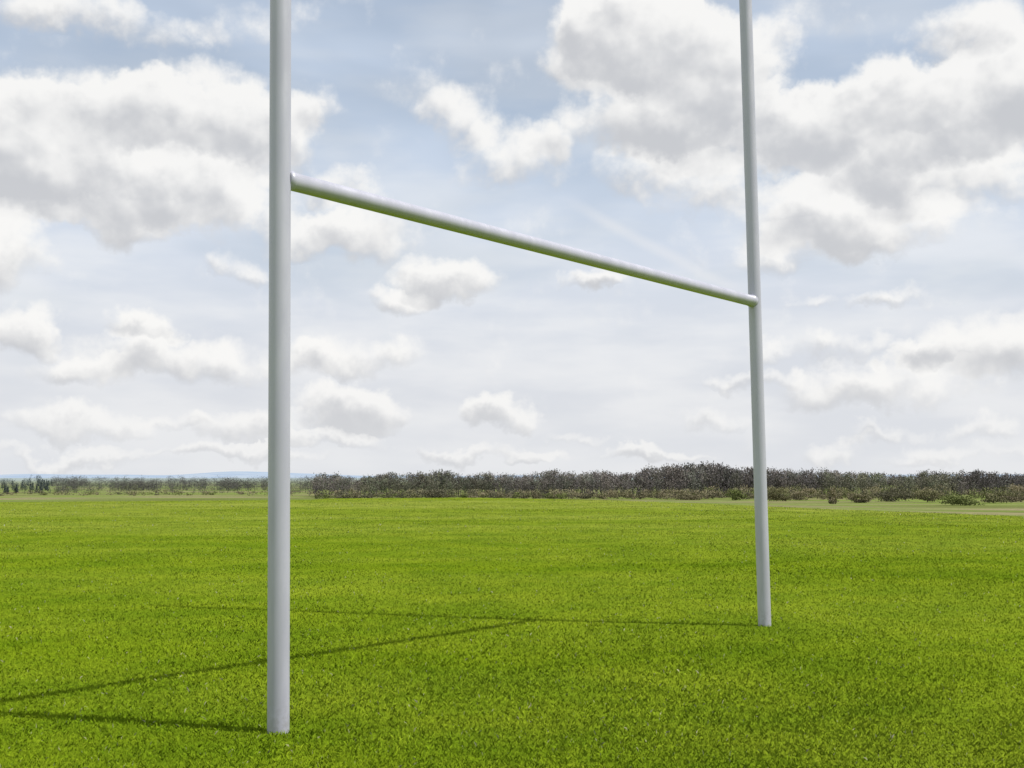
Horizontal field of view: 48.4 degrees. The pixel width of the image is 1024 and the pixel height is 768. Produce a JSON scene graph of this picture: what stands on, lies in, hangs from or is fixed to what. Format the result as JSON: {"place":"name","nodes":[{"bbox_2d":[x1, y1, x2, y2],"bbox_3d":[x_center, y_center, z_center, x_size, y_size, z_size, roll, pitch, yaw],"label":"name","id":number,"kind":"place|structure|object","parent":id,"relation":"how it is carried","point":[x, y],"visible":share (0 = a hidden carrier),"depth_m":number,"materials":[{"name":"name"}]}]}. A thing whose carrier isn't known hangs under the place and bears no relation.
{"place":"outdoors","nodes":[
{"label":"outdoors","id":0,"kind":"place"},
{"bbox_2d":[0,471,578,477],"bbox_3d":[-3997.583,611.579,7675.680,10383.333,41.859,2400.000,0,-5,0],"label":"hills","id":1,"kind":"structure","parent":0,"point":[241,474],"depth_m":6741.71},
{"bbox_2d":[0,497,1023,767],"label":"grass field","id":2,"kind":"structure","parent":0,"point":[426,548],"depth_m":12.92,"materials":[{"name":"green plant"}]},
{"bbox_2d":[267,0,770,734],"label":"rugby goal posts","id":3,"kind":"object","parent":2,"relation":"on","point":[283,180],"visible":0.99,"depth_m":6.52,"materials":[{"name":"metal"}]},
{"bbox_2d":[0,478,1023,515],"bbox_3d":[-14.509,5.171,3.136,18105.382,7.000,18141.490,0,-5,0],"label":"countryside ground","id":4,"kind":"structure","parent":0,"point":[990,508],"depth_m":395.24,"materials":[{"name":"green plant"}]},
{"bbox_2d":[0,474,325,495],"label":"distant hedgerow trees","id":5,"kind":"object","parent":4,"relation":"on","point":[148,484],"visible":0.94,"depth_m":677.52,"materials":[{"name":"green plant"}]},
{"bbox_2d":[399,489,457,497],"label":"bush","id":6,"kind":"object","parent":4,"relation":"on","point":[438,492],"visible":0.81,"depth_m":373.55,"materials":[{"name":"green plant"}]},
{"bbox_2d":[307,461,1023,496],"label":"bare woodland","id":7,"kind":"object","parent":4,"relation":"on","point":[719,475],"visible":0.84,"depth_m":449.23,"materials":[{"name":"brown plant"}]},
{"bbox_2d":[313,483,1023,499],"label":"woodland edge scrub","id":8,"kind":"object","parent":4,"relation":"on","point":[576,494],"visible":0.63,"depth_m":384.43,"materials":[{"name":"green plant"}]},
{"bbox_2d":[659,490,709,499],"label":"bush","id":9,"kind":"object","parent":4,"relation":"on","point":[685,496],"visible":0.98,"depth_m":355.94,"materials":[{"name":"green plant"}]},
{"bbox_2d":[722,488,750,499],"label":"bush","id":10,"kind":"object","parent":4,"relation":"on","point":[736,493],"visible":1,"depth_m":347.42,"materials":[{"name":"green plant"}]},
{"bbox_2d":[767,486,792,500],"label":"bush","id":11,"kind":"object","parent":4,"relation":"on","point":[775,496],"visible":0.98,"depth_m":327.10,"materials":[{"name":"green plant"}]},
{"bbox_2d":[787,488,818,499],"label":"bush","id":12,"kind":"object","parent":4,"relation":"on","point":[809,491],"visible":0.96,"depth_m":347.25,"materials":[{"name":"green plant"}]},
{"bbox_2d":[827,487,838,503],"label":"bush","id":13,"kind":"object","parent":4,"relation":"on","point":[832,492],"visible":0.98,"depth_m":268.39,"materials":[{"name":"green plant"}]},
{"bbox_2d":[846,494,872,502],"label":"bush","id":14,"kind":"object","parent":4,"relation":"on","point":[854,498],"visible":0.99,"depth_m":298.02,"materials":[{"name":"green plant"}]},
{"bbox_2d":[869,486,915,501],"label":"bush","id":15,"kind":"object","parent":4,"relation":"on","point":[889,496],"visible":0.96,"depth_m":327.77,"materials":[{"name":"green plant"}]},
{"bbox_2d":[910,490,940,501],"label":"bush","id":16,"kind":"object","parent":4,"relation":"on","point":[929,492],"visible":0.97,"depth_m":308.98,"materials":[{"name":"green plant"}]},
{"bbox_2d":[926,493,985,505],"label":"bush","id":17,"kind":"object","parent":4,"relation":"on","point":[957,499],"visible":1,"depth_m":247.26,"materials":[{"name":"green plant"}]},
{"bbox_2d":[975,491,1011,502],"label":"bush","id":18,"kind":"object","parent":4,"relation":"on","point":[988,497],"visible":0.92,"depth_m":297.80,"materials":[{"name":"green plant"}]},
{"bbox_2d":[997,483,1023,501],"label":"bush","id":19,"kind":"object","parent":4,"relation":"on","point":[1016,488],"visible":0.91,"depth_m":327.00,"materials":[{"name":"green plant"}]},
{"bbox_2d":[0,0,1023,475],"label":"sky","id":20,"kind":"structure","parent":0,"point":[134,134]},
{"bbox_2d":[634,474,1021,477],"bbox_3d":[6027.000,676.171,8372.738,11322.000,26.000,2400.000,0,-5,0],"label":"hills","id":21,"kind":"structure","parent":0,"point":[918,474],"depth_m":7572.56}
]}

